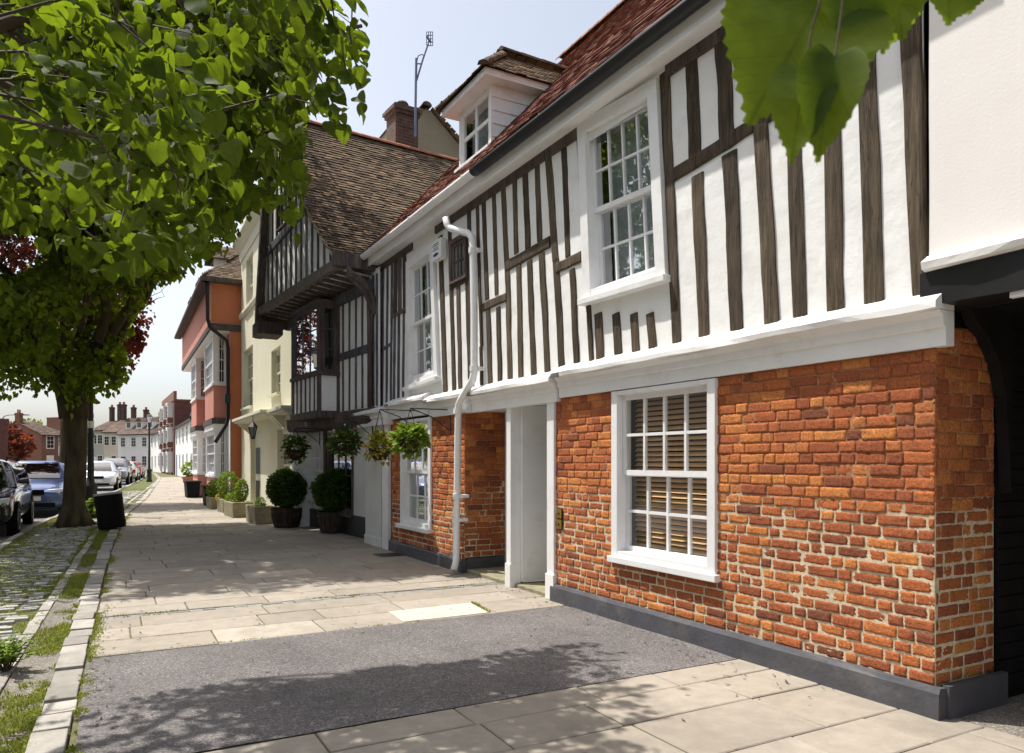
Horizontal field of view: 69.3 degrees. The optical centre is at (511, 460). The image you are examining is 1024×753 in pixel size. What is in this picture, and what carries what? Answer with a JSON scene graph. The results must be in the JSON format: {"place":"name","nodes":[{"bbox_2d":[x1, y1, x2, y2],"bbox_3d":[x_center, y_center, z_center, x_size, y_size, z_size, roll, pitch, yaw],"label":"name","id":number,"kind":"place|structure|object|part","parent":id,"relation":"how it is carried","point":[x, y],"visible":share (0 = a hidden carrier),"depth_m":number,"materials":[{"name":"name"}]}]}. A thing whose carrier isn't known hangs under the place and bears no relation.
{"place":"outdoors","nodes":[
{"label":"outdoors","id":0,"kind":"place"},
{"bbox_2d":[0,418,8,459],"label":"terraced house","id":1,"kind":"structure","parent":0,"point":[4,423],"depth_m":50.03,"materials":[{"name":"red brick"}]},
{"bbox_2d":[45,426,59,460],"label":"terraced house","id":2,"kind":"structure","parent":0,"point":[57,431],"depth_m":92.40,"materials":[{"name":"paint"}]},
{"bbox_2d":[46,414,93,439],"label":"terraced house","id":3,"kind":"structure","parent":0,"point":[53,422],"depth_m":99.59,"materials":[{"name":"brick"}]},
{"bbox_2d":[0,474,145,543],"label":"road","id":4,"kind":"structure","parent":0,"point":[41,515],"depth_m":22.05,"materials":[{"name":"grey asphalt"}]},
{"bbox_2d":[0,456,33,535],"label":"parked car","id":5,"kind":"object","parent":4,"relation":"on","point":[16,499],"visible":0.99,"depth_m":16.61,"materials":[{"name":"black paint"}]},
{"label":"side window","id":6,"kind":"part","parent":5,"relation":"part of","materials":[{"name":"glass"}]},
{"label":"side window","id":7,"kind":"part","parent":5,"relation":"part of","materials":[{"name":"glass"}]},
{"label":"side window","id":8,"kind":"part","parent":5,"relation":"part of","materials":[{"name":"glass"}]},
{"bbox_2d":[18,461,63,509],"bbox_3d":[-14.571,0.825,22.809,2.246,1.645,5.054,0,0,-27],"label":"parked car","id":9,"kind":"object","parent":4,"relation":"on","point":[46,478],"visible":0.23,"depth_m":21.66,"materials":[{"name":"blue paint"}]},
{"bbox_2d":[0,473,146,550],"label":"road kerb","id":10,"kind":"structure","parent":4,"relation":"on","point":[10,540],"depth_m":16.30,"materials":[{"name":"stone"}]},
{"bbox_2d":[0,473,158,694],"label":"kerb","id":11,"kind":"structure","parent":4,"relation":"on","point":[32,626],"depth_m":7.52,"materials":[{"name":"stone"}]},
{"bbox_2d":[0,630,40,671],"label":"verge weed","id":12,"kind":"object","parent":11,"relation":"on","point":[12,654],"visible":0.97,"depth_m":5.32,"materials":[{"name":"green plant"}]},
{"bbox_2d":[93,491,125,529],"bbox_3d":[-8.807,1.089,16.208,0.642,0.846,0.611,0,0,-28],"label":"litter bin","id":13,"kind":"object","parent":11,"relation":"on","point":[109,508],"visible":0.99,"depth_m":15.98,"materials":[{"name":"black plastic"}]},
{"bbox_2d":[25,471,160,752],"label":"kerb","id":14,"kind":"structure","parent":4,"relation":"on","point":[52,727],"depth_m":5.31,"materials":[{"name":"stone"}]},
{"bbox_2d":[86,461,121,489],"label":"parked car","id":15,"kind":"object","parent":4,"relation":"on","point":[107,473],"visible":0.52,"depth_m":40.08,"materials":[{"name":"silver metal"}]},
{"bbox_2d":[103,458,132,484],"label":"parked car","id":16,"kind":"object","parent":4,"relation":"on","point":[125,465],"visible":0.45,"depth_m":50.16,"materials":[{"name":"grey paint"}]},
{"bbox_2d":[130,461,140,481],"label":"parked car","id":17,"kind":"object","parent":4,"relation":"on","point":[136,473],"visible":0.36,"depth_m":56.88,"materials":[{"name":"grey paint"}]},
{"bbox_2d":[133,461,145,478],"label":"parked car","id":18,"kind":"object","parent":4,"relation":"on","point":[142,470],"visible":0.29,"depth_m":63.79,"materials":[{"name":"red paint"}]},
{"bbox_2d":[0,473,154,750],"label":"gutter strip","id":19,"kind":"object","parent":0,"point":[31,668],"visible":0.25,"depth_m":5.53,"materials":[{"name":"concrete"}]},
{"bbox_2d":[0,472,156,643],"bbox_3d":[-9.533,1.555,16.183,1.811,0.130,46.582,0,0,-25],"label":"cobbled verge","id":20,"kind":"structure","parent":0,"point":[12,619],"depth_m":10.64,"materials":[{"name":"stone"}]},
{"bbox_2d":[0,233,155,508],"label":"copper tree","id":21,"kind":"object","parent":20,"relation":"on","point":[134,344],"visible":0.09,"depth_m":24.69,"materials":[{"name":"red plant"}]},
{"bbox_2d":[86,498,96,517],"bbox_3d":[-11.160,1.257,19.654,0.821,0.544,0.891,0,0,-28],"label":"verge weed","id":22,"kind":"object","parent":20,"relation":"on","point":[90,505],"visible":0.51,"depth_m":19.60,"materials":[{"name":"green plant"}]},
{"bbox_2d":[86,328,97,514],"bbox_3d":[-11.477,-1.050,20.168,0.400,5.360,0.493,0,0,8],"label":"street lamp","id":23,"kind":"object","parent":20,"relation":"on","point":[91,487],"visible":0.5,"depth_m":20.10,"materials":[{"name":"black metal"}]},
{"bbox_2d":[145,412,153,481],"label":"street lamp","id":24,"kind":"object","parent":20,"relation":"on","point":[149,416],"visible":0.95,"depth_m":53.86,"materials":[{"name":"black metal"}]},
{"bbox_2d":[0,0,318,527],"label":"lime tree","id":25,"kind":"object","parent":20,"relation":"on","point":[59,283],"visible":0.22,"depth_m":15.36,"materials":[{"name":"green plant"}]},
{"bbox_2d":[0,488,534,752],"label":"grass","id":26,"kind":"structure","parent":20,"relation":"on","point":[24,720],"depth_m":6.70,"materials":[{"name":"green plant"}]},
{"bbox_2d":[0,0,983,285],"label":"lime tree","id":27,"kind":"object","parent":20,"relation":"on","point":[210,76],"visible":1,"depth_m":3.04,"materials":[{"name":"green plant"}]},
{"bbox_2d":[116,407,158,470],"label":"terraced house","id":28,"kind":"structure","parent":0,"point":[133,440],"depth_m":107.62,"materials":[{"name":"white paint"}]},
{"bbox_2d":[120,437,125,446],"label":"window","id":29,"kind":"structure","parent":28,"relation":"in","point":[122,439],"depth_m":108.11,"materials":[{"name":"white paint"}]},
{"bbox_2d":[131,437,135,446],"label":"window","id":30,"kind":"structure","parent":28,"relation":"in","point":[133,439],"depth_m":107.31,"materials":[{"name":"white paint"}]},
{"bbox_2d":[142,456,146,465],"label":"window","id":31,"kind":"structure","parent":28,"relation":"in","point":[144,458],"depth_m":106.45,"materials":[{"name":"white paint"}]},
{"bbox_2d":[142,437,146,446],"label":"window","id":32,"kind":"structure","parent":28,"relation":"in","point":[144,439],"depth_m":106.45,"materials":[{"name":"white paint"}]},
{"bbox_2d":[150,427,161,472],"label":"terraced house","id":33,"kind":"structure","parent":0,"point":[155,450],"depth_m":99.13,"materials":[{"name":"white paint"}]},
{"bbox_2d":[158,391,191,474],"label":"terraced house","id":34,"kind":"structure","parent":0,"point":[174,411],"depth_m":79.80,"materials":[{"name":"white paint"}]},
{"bbox_2d":[0,0,621,427],"label":"sky","id":35,"kind":"structure","parent":0,"point":[465,32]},
{"bbox_2d":[69,472,1023,752],"bbox_3d":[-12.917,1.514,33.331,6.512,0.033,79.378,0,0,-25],"label":"pavement","id":36,"kind":"structure","parent":0,"point":[714,707],"depth_m":5.33,"materials":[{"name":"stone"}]},
{"bbox_2d":[94,402,120,460],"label":"terraced house","id":37,"kind":"structure","parent":36,"relation":"on","point":[98,444],"depth_m":112.44,"materials":[{"name":"white paint"}]},
{"bbox_2d":[97,455,102,460],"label":"window","id":38,"kind":"structure","parent":37,"relation":"in","point":[99,457],"depth_m":112.15,"materials":[{"name":"white paint"}]},
{"bbox_2d":[97,435,102,443],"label":"window","id":39,"kind":"structure","parent":37,"relation":"in","point":[99,437],"depth_m":112.13,"materials":[{"name":"white paint"}]},
{"bbox_2d":[101,402,136,459],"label":"terraced house","id":40,"kind":"structure","parent":36,"relation":"on","point":[110,443],"depth_m":110.61,"materials":[{"name":"white paint"}]},
{"bbox_2d":[104,436,109,445],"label":"window","id":41,"kind":"structure","parent":40,"relation":"in","point":[106,438],"depth_m":110.48,"materials":[{"name":"white paint"}]},
{"bbox_2d":[111,436,116,445],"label":"window","id":42,"kind":"structure","parent":40,"relation":"in","point":[113,438],"depth_m":110.04,"materials":[{"name":"white paint"}]},
{"bbox_2d":[172,416,191,476],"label":"terraced house","id":43,"kind":"structure","parent":36,"relation":"on","point":[183,446],"depth_m":68.08,"materials":[{"name":"white paint"}]},
{"bbox_2d":[182,427,183,442],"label":"window","id":44,"kind":"structure","parent":43,"relation":"in","point":[182,427],"depth_m":67.74,"materials":[{"name":"white paint"}]},
{"bbox_2d":[186,424,187,441],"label":"window","id":45,"kind":"structure","parent":43,"relation":"in","point":[187,424],"depth_m":63.50,"materials":[{"name":"white paint"}]},
{"bbox_2d":[183,480,200,497],"bbox_3d":[-13.144,1.160,30.413,0.580,0.680,1.340,0,0,-28],"label":"planter box","id":46,"kind":"object","parent":36,"relation":"on","point":[191,488],"visible":1,"depth_m":29.89,"materials":[{"name":"black plastic"}]},
{"bbox_2d":[181,460,192,479],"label":"plant","id":47,"kind":"object","parent":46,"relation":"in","point":[187,473],"visible":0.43,"depth_m":41.97,"materials":[{"name":"plant"}]},
{"bbox_2d":[174,246,241,498],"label":"pink house","id":48,"kind":"structure","parent":36,"relation":"on","point":[208,332],"depth_m":25.13,"materials":[{"name":"paint"}]},
{"bbox_2d":[191,359,195,399],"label":"window","id":49,"kind":"structure","parent":48,"relation":"in","point":[193,366],"depth_m":32.14,"materials":[{"name":"white paint"}]},
{"bbox_2d":[192,436,196,472],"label":"window","id":50,"kind":"structure","parent":48,"relation":"in","point":[194,439],"depth_m":32.44,"materials":[{"name":"white paint"}]},
{"bbox_2d":[199,358,204,397],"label":"window","id":51,"kind":"structure","parent":48,"relation":"in","point":[201,361],"depth_m":30.85,"materials":[{"name":"white paint"}]},
{"bbox_2d":[201,436,205,472],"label":"window","id":52,"kind":"structure","parent":48,"relation":"in","point":[203,438],"depth_m":30.87,"materials":[{"name":"white paint"}]},
{"bbox_2d":[205,335,212,387],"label":"window","id":53,"kind":"structure","parent":48,"relation":"in","point":[209,346],"depth_m":26.64,"materials":[{"name":"white paint"}]},
{"bbox_2d":[206,430,214,475],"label":"window","id":54,"kind":"structure","parent":48,"relation":"in","point":[210,436],"depth_m":26.71,"materials":[{"name":"white glass"}]},
{"bbox_2d":[217,335,226,382],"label":"window","id":55,"kind":"structure","parent":48,"relation":"in","point":[221,345],"depth_m":25.17,"materials":[{"name":"white paint"}]},
{"bbox_2d":[219,430,226,475],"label":"window","id":56,"kind":"structure","parent":48,"relation":"in","point":[223,440],"depth_m":25.18,"materials":[{"name":"grey glass"}]},
{"bbox_2d":[201,485,220,505],"bbox_3d":[-10.066,1.160,24.802,0.580,0.680,0.940,0,0,-28],"label":"planter box","id":57,"kind":"object","parent":36,"relation":"on","point":[204,492],"visible":0.44,"depth_m":24.46,"materials":[{"name":"black plastic"}]},
{"bbox_2d":[206,479,226,508],"bbox_3d":[-9.332,1.037,23.379,0.665,0.926,0.938,0,0,-32],"label":"stone trough","id":58,"kind":"object","parent":36,"relation":"on","point":[211,502],"visible":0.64,"depth_m":23.17,"materials":[{"name":"green plant"}]},
{"bbox_2d":[215,471,238,512],"bbox_3d":[-8.341,0.896,21.758,0.667,1.208,0.943,0,0,-32],"label":"stone trough","id":59,"kind":"object","parent":36,"relation":"on","point":[220,504],"visible":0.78,"depth_m":21.65,"materials":[{"name":"green plant"}]},
{"bbox_2d":[223,479,253,517],"bbox_3d":[-7.436,0.977,20.084,0.555,1.045,1.238,0,0,-32],"label":"stone trough","id":60,"kind":"object","parent":36,"relation":"on","point":[234,508],"visible":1,"depth_m":19.82,"materials":[{"name":"beige stone"}]},
{"bbox_2d":[245,496,274,524],"bbox_3d":[-6.105,1.181,17.963,0.488,0.639,1.038,0,0,-32],"label":"stone trough","id":61,"kind":"object","parent":36,"relation":"on","point":[257,513],"visible":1,"depth_m":17.57,"materials":[{"name":"beige stone"}]},
{"bbox_2d":[265,468,307,527],"bbox_3d":[-5.106,0.826,16.789,0.956,1.348,0.989,0,0,-19],"label":"topiary tub","id":62,"kind":"object","parent":36,"relation":"on","point":[285,489],"visible":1,"depth_m":16.52,"materials":[{"name":"green wood"}]},
{"bbox_2d":[232,199,368,506],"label":"cream house","id":63,"kind":"structure","parent":36,"relation":"on","point":[266,384],"depth_m":21.59,"materials":[{"name":"paint"}]},
{"bbox_2d":[240,348,252,410],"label":"window","id":64,"kind":"structure","parent":63,"relation":"in","point":[250,353],"depth_m":23.95,"materials":[{"name":"beige glass"}]},
{"bbox_2d":[243,257,252,312],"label":"window","id":65,"kind":"structure","parent":63,"relation":"in","point":[251,261],"depth_m":23.70,"materials":[{"name":"beige glass"}]},
{"bbox_2d":[248,416,257,438],"bbox_3d":[-6.881,-0.881,19.660,0.242,0.610,0.280,0,0,-28],"label":"porch lantern","id":66,"kind":"object","parent":63,"relation":"hanging from","point":[252,426],"visible":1,"depth_m":19.60,"materials":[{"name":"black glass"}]},
{"bbox_2d":[255,432,260,503],"bbox_3d":[-7.512,0.300,22.168,0.075,2.300,1.904,0,0,-28],"label":"door","id":67,"kind":"structure","parent":63,"relation":"in","point":[258,435],"depth_m":22.45,"materials":[{"name":"black paint"}]},
{"bbox_2d":[267,349,280,397],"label":"window","id":68,"kind":"structure","parent":63,"relation":"in","point":[277,354],"depth_m":19.70,"materials":[{"name":"beige glass"}]},
{"bbox_2d":[281,429,289,468],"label":"window","id":69,"kind":"structure","parent":63,"relation":"in","point":[284,432],"depth_m":18.88,"materials":[{"name":"beige glass"}]},
{"bbox_2d":[102,583,499,619],"bbox_3d":[-1.985,1.517,8.093,4.360,0.026,0.140,0,0,-28],"label":"drain channel","id":70,"kind":"object","parent":36,"relation":"on","point":[308,600],"visible":0.5,"depth_m":7.97,"materials":[{"name":"stone"}]},
{"bbox_2d":[309,468,347,533],"bbox_3d":[-3.729,0.823,15.493,0.986,1.354,1.000,0,0,21],"label":"topiary tub","id":71,"kind":"object","parent":36,"relation":"on","point":[329,490],"visible":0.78,"depth_m":15.20,"materials":[{"name":"green wood"}]},
{"bbox_2d":[252,100,457,537],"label":"gabled house","id":72,"kind":"structure","parent":36,"relation":"on","point":[317,299],"depth_m":14.81,"materials":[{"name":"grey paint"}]},
{"bbox_2d":[276,190,289,231],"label":"window","id":73,"kind":"structure","parent":72,"relation":"in","point":[278,227],"depth_m":15.43,"materials":[{"name":"brown wood"}]},
{"bbox_2d":[280,428,319,465],"bbox_3d":[-4.327,-0.294,14.908,0.605,0.822,0.728,0,0,21],"label":"hanging basket","id":74,"kind":"object","parent":72,"relation":"hanging from","point":[295,455],"visible":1,"depth_m":14.78,"materials":[{"name":"plant"}]},
{"bbox_2d":[293,305,332,377],"bbox_3d":[-3.813,-2.348,14.968,0.760,1.286,1.482,0,0,-34],"label":"window","id":75,"kind":"structure","parent":72,"relation":"in","point":[304,323],"depth_m":14.67,"materials":[{"name":"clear glass"}]},
{"bbox_2d":[308,440,322,502],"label":"window","id":76,"kind":"structure","parent":72,"relation":"in","point":[317,449],"depth_m":16.76,"materials":[{"name":"grey glass"}]},
{"bbox_2d":[321,304,336,371],"bbox_3d":[-3.511,-2.348,14.207,0.306,1.286,0.060,0,0,-34],"label":"window","id":77,"kind":"structure","parent":72,"relation":"in","point":[323,306],"depth_m":14.20,"materials":[{"name":"brown wood"}]},
{"bbox_2d":[327,437,353,517],"bbox_3d":[-3.564,0.320,15.493,0.247,1.640,1.571,0,0,-34],"label":"window","id":78,"kind":"structure","parent":72,"relation":"in","point":[333,461],"depth_m":15.26,"materials":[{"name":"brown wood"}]},
{"bbox_2d":[325,418,372,461],"bbox_3d":[-2.828,-0.368,12.634,0.635,0.800,0.724,0,0,20],"label":"hanging basket","id":79,"kind":"object","parent":72,"relation":"hanging from","point":[347,447],"visible":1,"depth_m":12.49,"materials":[{"name":"plant"}]},
{"bbox_2d":[414,31,432,137],"bbox_3d":[-2.085,-9.127,17.920,0.496,2.559,0.361,0,0,41],"label":"television aerial","id":80,"kind":"object","parent":72,"relation":"attached to","point":[416,80],"visible":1,"depth_m":17.93,"materials":[{"name":"grey metal"}]},
{"bbox_2d":[374,552,404,556],"bbox_3d":[-1.891,1.502,11.849,0.560,0.016,0.400,0,0,-28],"label":"inspection cover","id":81,"kind":"object","parent":36,"relation":"on","point":[388,554],"visible":0.56,"depth_m":11.80,"materials":[{"name":"black metal"}]},
{"bbox_2d":[75,606,734,752],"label":"asphalt crossover","id":82,"kind":"object","parent":36,"relation":"on","point":[216,696],"visible":0.98,"depth_m":5.19,"materials":[{"name":"grey asphalt"}]},
{"bbox_2d":[379,101,458,158],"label":"house","id":83,"kind":"structure","parent":36,"relation":"on","point":[437,134],"depth_m":20.47,"materials":[{"name":"beige paint"}]},
{"bbox_2d":[388,603,487,621],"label":"new paving slab","id":84,"kind":"structure","parent":36,"relation":"on","point":[429,613],"depth_m":7.30,"materials":[{"name":"stone"}]},
{"bbox_2d":[69,574,834,752],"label":"leaf litter","id":85,"kind":"object","parent":36,"relation":"on","point":[393,663],"visible":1,"depth_m":5.55,"materials":[{"name":"brown plant"}]},
{"bbox_2d":[345,0,1007,720],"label":"timber framed house","id":86,"kind":"structure","parent":36,"relation":"on","point":[681,344],"depth_m":6.09,"materials":[{"name":"brick"}]},
{"bbox_2d":[360,409,418,465],"bbox_3d":[-1.830,-0.363,11.064,0.863,0.909,0.558,0,0,-5],"label":"hanging basket","id":87,"kind":"object","parent":86,"relation":"attached to","point":[375,452],"visible":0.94,"depth_m":10.98,"materials":[{"name":"plant"}]},
{"bbox_2d":[395,417,432,533],"bbox_3d":[-1.465,0.210,11.461,0.240,1.720,1.312,0,0,-29],"label":"window","id":88,"kind":"structure","parent":86,"relation":"in","point":[415,476],"depth_m":11.53,"materials":[{"name":"white paint"}]},
{"bbox_2d":[387,408,450,460],"bbox_3d":[-1.319,-0.369,10.123,0.587,0.783,0.864,0,0,33],"label":"hanging basket","id":89,"kind":"object","parent":86,"relation":"attached to","point":[408,442],"visible":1,"depth_m":9.93,"materials":[{"name":"plant"}]},
{"bbox_2d":[402,242,440,390],"bbox_3d":[-1.007,-2.143,11.359,0.940,2.088,1.306,0,0,-29],"label":"window","id":90,"kind":"structure","parent":86,"relation":"in","point":[422,335],"depth_m":11.59,"materials":[{"name":"white paint"}]},
{"bbox_2d":[432,237,446,262],"bbox_3d":[-1.036,-2.989,10.504,0.103,0.280,0.318,0,0,-29],"label":"alarm box","id":91,"kind":"object","parent":86,"relation":"attached to","point":[439,249],"visible":1,"depth_m":10.40,"materials":[{"name":"white paint"}]},
{"bbox_2d":[449,235,467,284],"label":"window","id":92,"kind":"structure","parent":86,"relation":"in","point":[458,248],"depth_m":10.07,"materials":[{"name":"brown wood"}]},
{"bbox_2d":[454,84,491,172],"bbox_3d":[-0.218,-4.665,10.641,0.860,0.910,1.080,0,0,-29],"label":"window","id":93,"kind":"structure","parent":86,"relation":"in","point":[475,133],"depth_m":10.64,"materials":[{"name":"white paint"}]},
{"bbox_2d":[505,413,505,562],"bbox_3d":[0.236,0.397,9.663,0.060,2.115,1.271,0,0,-29],"label":"door","id":94,"kind":"structure","parent":86,"relation":"in","point":[505,413],"depth_m":10.18,"materials":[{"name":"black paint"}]},
{"bbox_2d":[557,508,562,529],"bbox_3d":[0.500,0.617,7.859,0.026,0.226,0.100,0,0,-29],"label":"door plate","id":95,"kind":"object","parent":86,"relation":"attached to","point":[559,518],"depth_m":7.84,"materials":[{"name":"gold metal"}]},
{"bbox_2d":[577,78,670,306],"bbox_3d":[1.362,-2.481,7.118,0.950,1.902,1.381,0,0,-29],"label":"window","id":96,"kind":"structure","parent":86,"relation":"in","point":[622,200],"depth_m":7.15,"materials":[{"name":"white paint"}]},
{"bbox_2d":[607,378,720,582],"bbox_3d":[1.639,0.153,6.651,0.900,1.615,1.418,0,0,-29],"label":"window","id":97,"kind":"structure","parent":86,"relation":"in","point":[664,438],"depth_m":6.67,"materials":[{"name":"white paint"}]},
{"bbox_2d":[920,0,1023,697],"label":"rendered house","id":98,"kind":"structure","parent":36,"relation":"on","point":[972,265],"depth_m":4.19,"materials":[{"name":"paint"}]},
{"bbox_2d":[958,695,1023,737],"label":"passage floor","id":99,"kind":"structure","parent":0,"point":[1008,718],"depth_m":4.33,"materials":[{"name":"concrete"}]},
{"label":"far pavement","id":100,"kind":"structure","parent":0,"visible":0},
{"bbox_2d":[8,422,36,461],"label":"copper tree","id":101,"kind":"object","parent":100,"relation":"on","point":[17,444],"visible":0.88,"depth_m":59.73,"materials":[{"name":"red plant"}]},
{"bbox_2d":[13,418,46,425],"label":"broadleaf tree","id":102,"kind":"object","parent":100,"relation":"on","point":[28,419],"visible":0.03,"depth_m":107.39,"materials":[{"name":"green plant"}]},
{"bbox_2d":[8,409,59,460],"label":"terraced house","id":103,"kind":"structure","parent":100,"relation":"on","point":[46,442],"depth_m":81.58,"materials":[{"name":"red brick"}]},
{"bbox_2d":[46,455,53,460],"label":"door","id":104,"kind":"structure","parent":103,"relation":"in","point":[48,457],"depth_m":81.76,"materials":[{"name":"white paint"}]},
{"bbox_2d":[46,436,53,448],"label":"window","id":105,"kind":"structure","parent":103,"relation":"in","point":[49,439],"depth_m":81.76,"materials":[{"name":"white paint"}]}
]}

